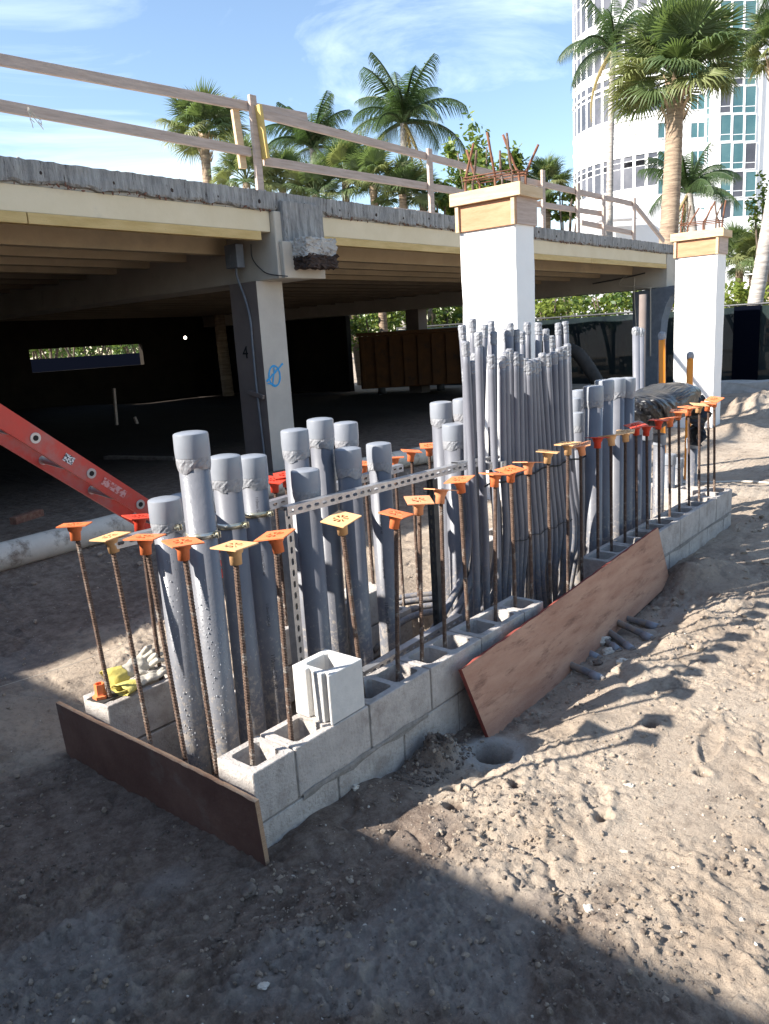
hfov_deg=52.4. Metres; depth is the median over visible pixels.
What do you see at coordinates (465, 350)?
conduit
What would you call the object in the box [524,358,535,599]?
conduit
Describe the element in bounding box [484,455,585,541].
tie wire
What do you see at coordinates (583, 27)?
window
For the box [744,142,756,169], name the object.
window
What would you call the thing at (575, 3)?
window
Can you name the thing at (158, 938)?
soil clods
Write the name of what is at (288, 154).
sabal palm
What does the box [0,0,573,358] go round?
sky
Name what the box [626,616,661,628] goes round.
conduit
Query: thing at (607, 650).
rock
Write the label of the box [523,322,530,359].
conduit
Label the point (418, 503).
capped rebar
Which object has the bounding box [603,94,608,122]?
window
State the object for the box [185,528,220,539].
pipe clamp
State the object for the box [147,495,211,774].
capped pipe
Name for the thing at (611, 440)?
capped rebar
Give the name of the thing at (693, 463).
capped pipe
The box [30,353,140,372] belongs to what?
dark fence
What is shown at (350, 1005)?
soil clods
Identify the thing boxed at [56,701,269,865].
plywood board
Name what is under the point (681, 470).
capped pipe
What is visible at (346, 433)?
capped pipe
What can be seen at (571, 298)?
shrub
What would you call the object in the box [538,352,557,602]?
conduit
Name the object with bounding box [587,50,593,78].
window
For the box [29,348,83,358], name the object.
leafy tree
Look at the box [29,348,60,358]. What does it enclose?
leafy tree
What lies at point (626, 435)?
capped rebar
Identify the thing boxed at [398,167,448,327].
sabal palm
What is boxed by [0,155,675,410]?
parking deck
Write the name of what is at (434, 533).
strut channel
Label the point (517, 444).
conduit
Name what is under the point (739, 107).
window
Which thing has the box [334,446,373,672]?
capped pipe
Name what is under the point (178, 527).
pipe clamp
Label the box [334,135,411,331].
sabal palm
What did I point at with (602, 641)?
rock
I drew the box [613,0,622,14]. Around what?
window
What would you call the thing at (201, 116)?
sabal palm
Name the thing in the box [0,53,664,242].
guard rail
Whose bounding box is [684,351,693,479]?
tall pipe
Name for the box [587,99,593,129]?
window
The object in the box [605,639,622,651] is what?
conduit
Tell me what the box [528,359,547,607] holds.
conduit
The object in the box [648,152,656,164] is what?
window
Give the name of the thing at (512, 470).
capped rebar
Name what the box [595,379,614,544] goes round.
capped pipe
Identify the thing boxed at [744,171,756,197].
window
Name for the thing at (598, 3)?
window
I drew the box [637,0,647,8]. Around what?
window
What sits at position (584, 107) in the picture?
window
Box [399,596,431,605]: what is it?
conduit
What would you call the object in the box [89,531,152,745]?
capped rebar
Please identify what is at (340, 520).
capped rebar
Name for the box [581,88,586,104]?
window
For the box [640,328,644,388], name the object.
tall pipe
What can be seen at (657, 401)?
plastic wrap
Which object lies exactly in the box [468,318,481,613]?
conduit
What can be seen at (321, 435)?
capped pipe
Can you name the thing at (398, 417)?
ground
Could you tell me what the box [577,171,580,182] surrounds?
window
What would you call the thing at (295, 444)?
capped pipe
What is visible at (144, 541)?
capped rebar
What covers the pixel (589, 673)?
conduit
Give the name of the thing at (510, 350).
conduit
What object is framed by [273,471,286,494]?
capped rebar
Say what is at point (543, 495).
conduit
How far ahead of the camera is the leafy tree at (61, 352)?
40.49 m
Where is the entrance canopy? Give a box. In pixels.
[726,215,766,300]
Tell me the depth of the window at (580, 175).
80.16 m
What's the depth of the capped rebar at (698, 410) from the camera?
6.10 m
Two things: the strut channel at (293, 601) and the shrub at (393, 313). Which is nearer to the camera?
the strut channel at (293, 601)
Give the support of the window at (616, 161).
in the condominium tower
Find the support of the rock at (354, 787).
on the ground
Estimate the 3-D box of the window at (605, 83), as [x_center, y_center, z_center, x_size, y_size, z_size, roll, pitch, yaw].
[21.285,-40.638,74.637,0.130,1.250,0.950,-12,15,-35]
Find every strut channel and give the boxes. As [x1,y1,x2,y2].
[115,513,216,548]
[269,464,403,509]
[278,508,304,713]
[280,461,467,516]
[426,478,441,625]
[451,448,576,469]
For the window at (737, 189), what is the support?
in the condominium tower
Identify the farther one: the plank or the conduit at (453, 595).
the plank
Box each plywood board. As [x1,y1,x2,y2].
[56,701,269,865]
[458,527,668,736]
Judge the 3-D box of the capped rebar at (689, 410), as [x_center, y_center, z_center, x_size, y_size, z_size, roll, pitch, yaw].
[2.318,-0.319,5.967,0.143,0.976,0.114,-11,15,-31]
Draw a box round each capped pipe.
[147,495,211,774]
[172,492,213,771]
[173,430,239,757]
[210,453,266,744]
[241,453,286,729]
[280,428,309,658]
[291,467,331,656]
[306,417,348,654]
[334,421,358,447]
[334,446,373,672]
[366,441,400,655]
[430,401,452,618]
[442,422,469,614]
[452,398,470,566]
[572,389,584,554]
[572,397,580,411]
[573,412,583,585]
[583,385,603,554]
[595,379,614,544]
[608,377,625,538]
[622,377,635,533]
[633,421,643,527]
[641,427,652,523]
[652,433,665,517]
[664,453,676,510]
[675,457,683,484]
[686,438,697,485]
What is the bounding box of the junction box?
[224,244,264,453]
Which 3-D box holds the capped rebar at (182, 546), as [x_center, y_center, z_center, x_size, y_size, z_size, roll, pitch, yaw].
[-0.661,0.670,2.826,0.114,1.175,0.122,-12,15,-33]
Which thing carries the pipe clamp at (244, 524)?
attached to the capped pipe at (226, 470)
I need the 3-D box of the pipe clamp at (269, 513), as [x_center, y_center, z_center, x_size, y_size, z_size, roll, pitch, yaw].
[-0.554,0.003,3.411,0.121,0.024,0.134,-8,14,-21]
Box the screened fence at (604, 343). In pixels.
[396,302,768,384]
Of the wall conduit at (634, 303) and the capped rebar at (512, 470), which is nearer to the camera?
the capped rebar at (512, 470)
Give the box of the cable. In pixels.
[250,244,287,276]
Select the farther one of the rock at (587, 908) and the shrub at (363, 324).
the shrub at (363, 324)
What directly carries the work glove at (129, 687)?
on the block wall at (123, 714)
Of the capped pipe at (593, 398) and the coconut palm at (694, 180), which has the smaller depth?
the capped pipe at (593, 398)
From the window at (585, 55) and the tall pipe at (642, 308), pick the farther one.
the window at (585, 55)
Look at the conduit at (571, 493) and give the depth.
4.96 m
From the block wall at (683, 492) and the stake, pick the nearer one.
the block wall at (683, 492)
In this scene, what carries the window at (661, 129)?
in the condominium tower
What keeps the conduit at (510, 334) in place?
on the ground
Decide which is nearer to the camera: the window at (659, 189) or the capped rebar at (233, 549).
the capped rebar at (233, 549)
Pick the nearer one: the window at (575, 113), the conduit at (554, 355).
the conduit at (554, 355)
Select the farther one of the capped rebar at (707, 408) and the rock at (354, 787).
the capped rebar at (707, 408)
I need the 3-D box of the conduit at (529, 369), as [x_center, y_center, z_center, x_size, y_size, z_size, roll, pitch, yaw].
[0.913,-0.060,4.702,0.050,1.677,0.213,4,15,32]
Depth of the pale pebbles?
2.53 m
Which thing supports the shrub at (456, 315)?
on the ground
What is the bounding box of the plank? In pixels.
[103,455,175,460]
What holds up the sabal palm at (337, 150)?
on the ground
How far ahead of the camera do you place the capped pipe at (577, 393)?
5.80 m
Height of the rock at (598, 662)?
0.044 m
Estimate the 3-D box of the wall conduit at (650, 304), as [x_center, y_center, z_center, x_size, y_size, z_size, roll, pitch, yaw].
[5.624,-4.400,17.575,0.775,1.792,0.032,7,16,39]
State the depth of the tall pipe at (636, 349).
7.21 m
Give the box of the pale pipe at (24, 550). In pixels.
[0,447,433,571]
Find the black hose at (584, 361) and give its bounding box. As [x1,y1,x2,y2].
[571,343,602,384]
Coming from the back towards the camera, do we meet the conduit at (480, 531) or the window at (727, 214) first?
the window at (727, 214)
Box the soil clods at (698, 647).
[627,514,768,651]
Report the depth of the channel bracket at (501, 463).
4.32 m
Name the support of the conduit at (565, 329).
on the ground
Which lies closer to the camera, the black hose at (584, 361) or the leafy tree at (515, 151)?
the black hose at (584, 361)
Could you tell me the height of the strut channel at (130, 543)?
0.041 m
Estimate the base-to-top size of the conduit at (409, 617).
0.173 m
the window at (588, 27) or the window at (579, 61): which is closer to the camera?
the window at (588, 27)
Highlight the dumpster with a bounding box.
[356,327,461,393]
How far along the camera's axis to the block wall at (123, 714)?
3.42 m
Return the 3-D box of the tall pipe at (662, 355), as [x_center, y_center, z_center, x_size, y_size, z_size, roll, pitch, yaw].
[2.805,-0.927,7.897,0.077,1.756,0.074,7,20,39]
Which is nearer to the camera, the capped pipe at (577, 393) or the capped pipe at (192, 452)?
the capped pipe at (192, 452)
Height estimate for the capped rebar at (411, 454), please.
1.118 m
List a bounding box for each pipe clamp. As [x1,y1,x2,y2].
[173,523,182,530]
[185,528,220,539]
[216,519,248,529]
[245,508,273,517]
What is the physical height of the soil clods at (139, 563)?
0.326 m
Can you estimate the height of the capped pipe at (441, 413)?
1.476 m
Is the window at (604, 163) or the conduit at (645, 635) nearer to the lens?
the conduit at (645, 635)
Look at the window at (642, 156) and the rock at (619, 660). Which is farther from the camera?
the window at (642, 156)
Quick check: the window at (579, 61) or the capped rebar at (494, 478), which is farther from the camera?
the window at (579, 61)
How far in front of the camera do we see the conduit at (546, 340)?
4.96 m
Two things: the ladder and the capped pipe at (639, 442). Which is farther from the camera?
the capped pipe at (639, 442)
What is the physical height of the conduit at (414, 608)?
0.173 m
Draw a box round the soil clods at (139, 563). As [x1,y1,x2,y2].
[7,435,725,631]
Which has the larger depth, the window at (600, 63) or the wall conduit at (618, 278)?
the window at (600, 63)
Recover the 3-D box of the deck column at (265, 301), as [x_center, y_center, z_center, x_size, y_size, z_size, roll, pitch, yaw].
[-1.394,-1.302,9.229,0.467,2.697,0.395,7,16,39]
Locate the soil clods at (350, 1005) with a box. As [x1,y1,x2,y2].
[0,742,768,1023]
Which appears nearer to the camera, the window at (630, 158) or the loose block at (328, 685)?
the loose block at (328, 685)
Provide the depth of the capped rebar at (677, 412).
5.76 m
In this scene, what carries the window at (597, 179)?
in the condominium tower
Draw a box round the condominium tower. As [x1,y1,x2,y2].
[572,0,768,225]
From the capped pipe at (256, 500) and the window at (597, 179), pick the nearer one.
the capped pipe at (256, 500)
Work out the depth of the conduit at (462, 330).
4.26 m
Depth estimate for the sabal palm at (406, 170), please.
24.78 m
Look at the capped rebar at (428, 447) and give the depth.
4.91 m
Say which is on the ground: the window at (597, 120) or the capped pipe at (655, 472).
the capped pipe at (655, 472)
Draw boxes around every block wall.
[83,523,502,759]
[217,487,731,848]
[651,483,706,518]
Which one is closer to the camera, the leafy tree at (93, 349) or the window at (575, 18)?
the leafy tree at (93, 349)
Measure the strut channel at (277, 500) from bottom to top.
0.061 m
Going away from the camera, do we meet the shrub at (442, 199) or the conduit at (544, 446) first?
the conduit at (544, 446)
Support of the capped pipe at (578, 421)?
on the ground
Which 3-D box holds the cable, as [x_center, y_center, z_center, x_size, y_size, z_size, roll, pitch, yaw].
[-1.263,-2.744,8.526,0.554,0.396,0.010,7,16,39]
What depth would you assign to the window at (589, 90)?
76.66 m
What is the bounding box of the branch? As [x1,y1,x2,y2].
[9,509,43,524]
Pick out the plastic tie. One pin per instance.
(30, 111)
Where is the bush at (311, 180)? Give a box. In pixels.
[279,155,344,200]
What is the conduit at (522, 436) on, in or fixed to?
on the ground
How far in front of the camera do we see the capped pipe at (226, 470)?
3.21 m
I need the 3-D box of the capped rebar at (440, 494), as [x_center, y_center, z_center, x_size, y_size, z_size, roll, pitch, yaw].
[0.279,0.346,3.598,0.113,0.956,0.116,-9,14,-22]
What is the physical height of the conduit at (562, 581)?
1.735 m
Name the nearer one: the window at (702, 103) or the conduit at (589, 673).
the conduit at (589, 673)
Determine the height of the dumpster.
1.650 m
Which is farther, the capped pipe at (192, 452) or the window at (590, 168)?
the window at (590, 168)
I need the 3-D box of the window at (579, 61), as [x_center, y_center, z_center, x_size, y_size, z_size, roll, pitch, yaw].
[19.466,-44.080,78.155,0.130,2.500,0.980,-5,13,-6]
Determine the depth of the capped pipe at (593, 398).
5.10 m
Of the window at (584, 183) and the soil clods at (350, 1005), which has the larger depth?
the window at (584, 183)
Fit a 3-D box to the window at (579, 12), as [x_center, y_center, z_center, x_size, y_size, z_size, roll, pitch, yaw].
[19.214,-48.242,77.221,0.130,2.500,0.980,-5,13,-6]
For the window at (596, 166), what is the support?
in the condominium tower
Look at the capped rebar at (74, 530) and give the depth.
3.21 m
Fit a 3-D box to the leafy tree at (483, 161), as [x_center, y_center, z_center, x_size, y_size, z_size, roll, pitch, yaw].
[3.405,-8.873,26.704,2.267,9.044,3.355,7,16,39]
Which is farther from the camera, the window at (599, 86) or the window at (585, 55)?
the window at (585, 55)
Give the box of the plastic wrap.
[634,382,711,445]
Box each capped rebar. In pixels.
[56,522,112,700]
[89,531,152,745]
[121,513,163,680]
[123,534,188,763]
[161,536,218,778]
[210,540,258,765]
[254,528,295,740]
[269,476,287,625]
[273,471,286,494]
[320,510,365,697]
[362,461,374,583]
[378,509,413,681]
[392,456,405,606]
[401,449,421,621]
[404,495,433,661]
[420,443,432,474]
[424,488,457,647]
[444,475,474,631]
[479,472,511,621]
[495,465,526,607]
[513,462,543,598]
[536,449,559,604]
[554,441,580,591]
[572,440,590,581]
[586,437,609,558]
[598,434,623,551]
[616,429,634,542]
[623,421,648,536]
[642,426,655,528]
[648,419,668,523]
[660,416,681,516]
[670,409,686,511]
[679,405,699,505]
[690,403,708,501]
[701,401,715,495]
[704,396,723,491]
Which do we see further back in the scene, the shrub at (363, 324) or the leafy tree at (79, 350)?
the leafy tree at (79, 350)
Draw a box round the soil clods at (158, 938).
[0,618,636,1023]
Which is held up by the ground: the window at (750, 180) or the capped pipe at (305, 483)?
the capped pipe at (305, 483)
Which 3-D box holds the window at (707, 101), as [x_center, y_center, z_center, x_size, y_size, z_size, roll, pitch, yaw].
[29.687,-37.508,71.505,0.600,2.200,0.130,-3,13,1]
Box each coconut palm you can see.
[265,90,351,194]
[352,52,468,329]
[557,0,652,315]
[637,142,741,232]
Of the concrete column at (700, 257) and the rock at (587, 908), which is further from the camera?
the concrete column at (700, 257)
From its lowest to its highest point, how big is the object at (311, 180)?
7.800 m
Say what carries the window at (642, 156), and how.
in the condominium tower
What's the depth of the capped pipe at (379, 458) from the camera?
4.04 m
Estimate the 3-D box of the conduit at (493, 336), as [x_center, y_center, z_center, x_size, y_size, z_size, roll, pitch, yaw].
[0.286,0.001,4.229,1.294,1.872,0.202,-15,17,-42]
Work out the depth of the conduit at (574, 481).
5.05 m
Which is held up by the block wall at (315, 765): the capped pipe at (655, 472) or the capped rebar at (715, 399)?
the capped rebar at (715, 399)
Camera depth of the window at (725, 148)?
71.35 m
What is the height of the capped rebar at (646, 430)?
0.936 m
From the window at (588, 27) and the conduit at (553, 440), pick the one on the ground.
the conduit at (553, 440)
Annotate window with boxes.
[574,0,576,16]
[574,12,576,41]
[574,60,576,87]
[574,96,576,111]
[574,110,576,137]
[577,0,580,11]
[577,8,580,38]
[577,55,580,84]
[577,92,580,107]
[577,106,580,135]
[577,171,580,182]
[578,175,581,200]
[581,4,586,34]
[581,52,586,82]
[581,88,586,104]
[581,103,586,132]
[582,168,586,180]
[582,173,586,199]
[587,0,593,30]
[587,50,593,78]
[587,85,593,101]
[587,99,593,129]
[587,165,593,177]
[587,170,593,198]
[594,0,601,25]
[594,46,601,74]
[594,81,601,97]
[594,96,601,126]
[594,163,601,175]
[594,168,601,193]
[603,0,611,19]
[603,78,608,94]
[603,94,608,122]
[603,162,606,173]
[603,166,606,193]
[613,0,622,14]
[613,158,621,170]
[613,163,621,191]
[623,156,632,168]
[623,161,633,189]
[624,0,634,12]
[635,154,645,166]
[635,158,645,187]
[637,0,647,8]
[647,157,657,185]
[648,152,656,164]
[657,122,665,138]
[657,180,662,194]
[690,93,705,110]
[690,122,705,138]
[690,150,704,165]
[705,89,709,114]
[705,117,708,142]
[719,90,731,113]
[719,114,731,141]
[720,0,731,26]
[720,142,731,169]
[720,178,730,197]
[720,199,731,218]
[732,0,744,27]
[732,59,743,84]
[732,85,743,113]
[732,114,743,141]
[732,142,743,169]
[732,171,743,197]
[732,199,743,216]
[744,0,756,28]
[744,60,756,84]
[744,85,756,112]
[744,114,756,141]
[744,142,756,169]
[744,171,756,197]
[745,199,756,215]
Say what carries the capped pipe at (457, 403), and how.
on the ground
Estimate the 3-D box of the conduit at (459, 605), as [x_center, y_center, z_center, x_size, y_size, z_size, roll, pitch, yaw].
[0.329,-0.042,4.266,0.048,1.511,0.664,7,16,39]
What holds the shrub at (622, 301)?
on the ground
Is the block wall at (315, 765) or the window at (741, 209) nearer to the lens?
the block wall at (315, 765)
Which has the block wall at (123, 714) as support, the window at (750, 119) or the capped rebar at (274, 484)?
the capped rebar at (274, 484)
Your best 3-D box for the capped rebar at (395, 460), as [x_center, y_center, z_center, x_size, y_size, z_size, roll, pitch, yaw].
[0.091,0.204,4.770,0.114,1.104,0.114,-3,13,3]
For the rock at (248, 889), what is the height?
0.028 m
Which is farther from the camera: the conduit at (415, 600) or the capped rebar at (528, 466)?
the conduit at (415, 600)
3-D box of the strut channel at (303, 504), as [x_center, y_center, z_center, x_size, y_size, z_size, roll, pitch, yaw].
[0.025,-0.132,3.755,0.042,0.067,1.380,7,16,39]
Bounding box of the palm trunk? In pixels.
[747,0,768,305]
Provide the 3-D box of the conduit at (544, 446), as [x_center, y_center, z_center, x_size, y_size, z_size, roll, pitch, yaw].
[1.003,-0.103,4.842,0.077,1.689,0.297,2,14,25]
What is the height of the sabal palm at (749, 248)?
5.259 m
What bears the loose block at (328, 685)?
on the block wall at (315, 765)
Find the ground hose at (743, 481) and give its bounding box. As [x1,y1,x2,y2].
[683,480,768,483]
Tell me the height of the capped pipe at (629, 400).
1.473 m
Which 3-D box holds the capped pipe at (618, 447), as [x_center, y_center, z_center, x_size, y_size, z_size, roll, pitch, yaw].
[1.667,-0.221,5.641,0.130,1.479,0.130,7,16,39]
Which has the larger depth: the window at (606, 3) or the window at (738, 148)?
the window at (606, 3)
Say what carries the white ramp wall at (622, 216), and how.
on the ground
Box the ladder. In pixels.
[0,404,222,577]
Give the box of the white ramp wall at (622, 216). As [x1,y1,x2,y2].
[535,200,737,320]
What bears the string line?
on the ground
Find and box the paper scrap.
[87,690,118,703]
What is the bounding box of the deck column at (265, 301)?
[229,281,293,470]
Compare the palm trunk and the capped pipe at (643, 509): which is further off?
the palm trunk
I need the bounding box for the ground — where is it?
[0,353,768,1023]
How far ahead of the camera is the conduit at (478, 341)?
4.20 m
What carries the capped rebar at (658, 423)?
on the block wall at (315, 765)
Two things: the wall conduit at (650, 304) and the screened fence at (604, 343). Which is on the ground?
the screened fence at (604, 343)
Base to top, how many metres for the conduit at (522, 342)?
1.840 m
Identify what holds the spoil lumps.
on the ground
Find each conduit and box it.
[373,603,493,653]
[399,591,431,600]
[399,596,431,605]
[408,597,524,612]
[429,368,471,628]
[448,360,479,617]
[458,324,472,623]
[461,341,480,615]
[465,353,481,620]
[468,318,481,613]
[470,324,487,617]
[474,332,489,610]
[481,321,494,610]
[481,331,502,611]
[486,354,501,602]
[497,356,509,599]
[501,351,514,597]
[503,328,506,351]
[505,348,518,596]
[506,323,513,594]
[513,351,523,596]
[514,329,527,597]
[519,354,528,597]
[520,331,529,598]
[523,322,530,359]
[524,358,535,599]
[526,361,543,608]
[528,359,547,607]
[533,358,552,605]
[534,322,541,357]
[535,360,547,565]
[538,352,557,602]
[542,329,560,574]
[546,353,562,579]
[549,335,559,586]
[550,351,565,593]
[555,323,561,347]
[555,347,571,597]
[561,321,579,576]
[562,346,576,588]
[564,343,579,588]
[570,662,606,679]
[589,650,602,658]
[592,272,644,283]
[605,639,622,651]
[608,629,635,650]
[617,620,655,640]
[618,276,650,355]
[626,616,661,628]
[633,277,636,326]
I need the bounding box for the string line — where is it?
[0,632,151,686]
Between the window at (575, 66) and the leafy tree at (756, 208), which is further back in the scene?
the window at (575, 66)
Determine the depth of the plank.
10.74 m
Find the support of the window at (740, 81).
in the condominium tower
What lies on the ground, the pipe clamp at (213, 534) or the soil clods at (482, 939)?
the soil clods at (482, 939)
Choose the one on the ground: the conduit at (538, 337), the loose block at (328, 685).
the conduit at (538, 337)
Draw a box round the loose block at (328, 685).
[292,649,364,724]
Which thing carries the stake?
on the ground
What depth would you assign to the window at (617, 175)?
75.60 m
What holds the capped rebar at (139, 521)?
on the block wall at (123, 714)
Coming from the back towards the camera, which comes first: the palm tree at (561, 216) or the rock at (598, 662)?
the palm tree at (561, 216)
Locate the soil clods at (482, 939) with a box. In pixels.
[6,607,768,1023]
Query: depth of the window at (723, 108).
70.45 m
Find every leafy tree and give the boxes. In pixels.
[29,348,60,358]
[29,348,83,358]
[41,347,90,357]
[43,346,130,358]
[65,346,109,356]
[97,345,136,354]
[97,345,138,352]
[106,344,138,354]
[351,314,398,352]
[440,136,477,215]
[443,106,525,190]
[496,140,531,183]
[744,170,768,284]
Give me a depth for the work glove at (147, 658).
3.44 m
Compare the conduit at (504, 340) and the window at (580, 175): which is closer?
the conduit at (504, 340)
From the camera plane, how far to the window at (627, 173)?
74.88 m
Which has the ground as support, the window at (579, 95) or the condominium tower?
the condominium tower
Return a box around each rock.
[240,881,256,898]
[257,982,269,989]
[351,784,359,790]
[583,904,593,912]
[592,659,602,665]
[600,636,610,645]
[602,647,614,654]
[616,658,626,664]
[623,783,633,786]
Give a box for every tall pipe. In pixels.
[632,327,639,390]
[639,294,646,386]
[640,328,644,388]
[658,332,665,452]
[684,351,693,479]
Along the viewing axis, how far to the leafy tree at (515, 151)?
26.57 m
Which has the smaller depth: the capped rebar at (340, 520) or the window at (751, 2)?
the capped rebar at (340, 520)
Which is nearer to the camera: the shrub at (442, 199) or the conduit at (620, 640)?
the conduit at (620, 640)
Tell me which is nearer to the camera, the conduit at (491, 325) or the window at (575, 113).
the conduit at (491, 325)
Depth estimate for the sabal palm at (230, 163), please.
24.67 m
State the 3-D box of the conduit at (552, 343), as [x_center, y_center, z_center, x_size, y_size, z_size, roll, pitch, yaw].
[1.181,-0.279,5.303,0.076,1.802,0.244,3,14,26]
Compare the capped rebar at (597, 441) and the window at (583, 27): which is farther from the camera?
the window at (583, 27)
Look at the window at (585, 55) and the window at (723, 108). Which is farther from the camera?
the window at (585, 55)
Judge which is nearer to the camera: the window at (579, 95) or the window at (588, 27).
the window at (588, 27)
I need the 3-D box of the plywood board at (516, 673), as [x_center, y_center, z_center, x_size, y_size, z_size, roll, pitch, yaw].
[1.177,0.579,4.428,0.121,0.488,2.544,7,16,38]
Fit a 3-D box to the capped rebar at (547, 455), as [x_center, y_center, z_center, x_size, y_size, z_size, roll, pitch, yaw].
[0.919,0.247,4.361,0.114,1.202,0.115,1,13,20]
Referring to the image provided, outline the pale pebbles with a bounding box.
[48,618,768,1023]
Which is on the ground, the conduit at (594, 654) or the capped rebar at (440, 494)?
the conduit at (594, 654)
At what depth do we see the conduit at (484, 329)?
4.46 m
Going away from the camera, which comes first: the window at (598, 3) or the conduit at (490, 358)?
the conduit at (490, 358)
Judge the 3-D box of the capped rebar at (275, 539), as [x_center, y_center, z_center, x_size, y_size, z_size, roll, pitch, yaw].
[-0.357,0.543,2.856,0.114,0.972,0.115,0,13,16]
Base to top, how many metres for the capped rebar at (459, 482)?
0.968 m
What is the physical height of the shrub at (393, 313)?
3.731 m
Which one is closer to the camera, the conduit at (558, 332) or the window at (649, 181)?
the conduit at (558, 332)
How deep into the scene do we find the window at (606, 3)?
73.16 m
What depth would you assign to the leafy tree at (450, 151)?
26.59 m
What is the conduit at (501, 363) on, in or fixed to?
on the ground
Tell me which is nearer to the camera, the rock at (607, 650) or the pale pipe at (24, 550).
the rock at (607, 650)
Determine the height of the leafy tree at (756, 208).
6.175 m
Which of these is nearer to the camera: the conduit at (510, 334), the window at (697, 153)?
the conduit at (510, 334)
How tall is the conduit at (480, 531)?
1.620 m
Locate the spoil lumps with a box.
[391,732,477,787]
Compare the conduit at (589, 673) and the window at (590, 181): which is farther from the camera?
the window at (590, 181)
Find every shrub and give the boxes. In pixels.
[350,311,405,350]
[374,309,450,330]
[424,178,450,326]
[427,306,462,327]
[535,296,574,320]
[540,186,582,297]
[558,294,613,318]
[564,290,641,316]
[724,278,768,307]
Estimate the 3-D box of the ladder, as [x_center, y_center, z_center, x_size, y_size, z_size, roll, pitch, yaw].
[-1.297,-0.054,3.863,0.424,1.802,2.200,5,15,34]
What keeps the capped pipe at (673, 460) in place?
on the ground
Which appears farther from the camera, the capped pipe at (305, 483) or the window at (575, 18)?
the window at (575, 18)
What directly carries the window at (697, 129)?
in the condominium tower
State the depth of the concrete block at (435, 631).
3.85 m
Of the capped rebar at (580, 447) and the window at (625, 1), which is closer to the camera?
the capped rebar at (580, 447)
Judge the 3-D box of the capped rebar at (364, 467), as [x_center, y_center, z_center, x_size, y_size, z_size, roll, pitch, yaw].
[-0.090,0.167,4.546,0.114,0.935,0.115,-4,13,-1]
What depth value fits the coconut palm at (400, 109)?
29.52 m
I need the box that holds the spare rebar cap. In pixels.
[92,681,107,700]
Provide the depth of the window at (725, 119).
70.84 m
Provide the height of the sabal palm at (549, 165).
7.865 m
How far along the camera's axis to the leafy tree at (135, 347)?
58.83 m
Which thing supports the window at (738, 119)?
in the condominium tower
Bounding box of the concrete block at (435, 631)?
[362,613,462,676]
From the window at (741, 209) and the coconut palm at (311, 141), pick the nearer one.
the coconut palm at (311, 141)
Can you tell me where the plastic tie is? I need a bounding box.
[28,107,43,129]
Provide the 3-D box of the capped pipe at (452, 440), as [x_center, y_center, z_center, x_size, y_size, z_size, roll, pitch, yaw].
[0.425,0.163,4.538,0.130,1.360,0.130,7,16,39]
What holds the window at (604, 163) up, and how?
in the condominium tower
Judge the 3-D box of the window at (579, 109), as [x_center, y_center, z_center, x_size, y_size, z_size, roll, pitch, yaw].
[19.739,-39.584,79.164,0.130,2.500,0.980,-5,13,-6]
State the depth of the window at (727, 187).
71.94 m
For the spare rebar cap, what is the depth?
3.27 m
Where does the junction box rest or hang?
attached to the deck column at (265, 301)
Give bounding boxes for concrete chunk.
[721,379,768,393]
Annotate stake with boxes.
[112,388,118,424]
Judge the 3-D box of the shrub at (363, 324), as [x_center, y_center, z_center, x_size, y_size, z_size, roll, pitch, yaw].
[-0.382,-5.831,27.103,2.113,3.406,3.927,7,16,39]
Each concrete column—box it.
[449,132,542,498]
[670,200,731,427]
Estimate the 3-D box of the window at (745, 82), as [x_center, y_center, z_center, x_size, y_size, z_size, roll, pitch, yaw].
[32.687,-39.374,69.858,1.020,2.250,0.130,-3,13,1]
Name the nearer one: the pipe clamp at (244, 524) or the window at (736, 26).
the pipe clamp at (244, 524)
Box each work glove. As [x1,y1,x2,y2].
[99,644,164,690]
[111,666,166,695]
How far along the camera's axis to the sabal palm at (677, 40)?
21.32 m
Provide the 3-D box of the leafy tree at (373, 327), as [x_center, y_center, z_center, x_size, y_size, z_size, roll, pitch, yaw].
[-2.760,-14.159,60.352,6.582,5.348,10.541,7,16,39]
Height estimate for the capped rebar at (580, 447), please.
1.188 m
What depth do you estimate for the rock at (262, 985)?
2.13 m
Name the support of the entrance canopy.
on the ground
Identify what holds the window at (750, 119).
in the condominium tower
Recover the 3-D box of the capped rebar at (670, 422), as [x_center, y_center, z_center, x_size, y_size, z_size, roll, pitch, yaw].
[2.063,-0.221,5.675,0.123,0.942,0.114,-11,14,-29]
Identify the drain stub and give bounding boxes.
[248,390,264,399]
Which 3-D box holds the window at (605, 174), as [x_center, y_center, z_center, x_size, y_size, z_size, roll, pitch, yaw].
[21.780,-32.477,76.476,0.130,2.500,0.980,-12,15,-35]
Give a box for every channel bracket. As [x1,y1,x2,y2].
[486,462,492,469]
[498,460,505,467]
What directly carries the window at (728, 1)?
in the condominium tower
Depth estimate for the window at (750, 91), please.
70.33 m
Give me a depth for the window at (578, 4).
76.88 m
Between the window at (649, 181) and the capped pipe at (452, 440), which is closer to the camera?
the capped pipe at (452, 440)
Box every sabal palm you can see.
[150,77,250,395]
[208,128,285,192]
[243,144,311,196]
[306,128,380,384]
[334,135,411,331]
[369,147,438,210]
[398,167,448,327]
[524,150,583,228]
[598,0,761,311]
[720,217,755,302]
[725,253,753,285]
[732,7,768,84]
[732,218,768,300]

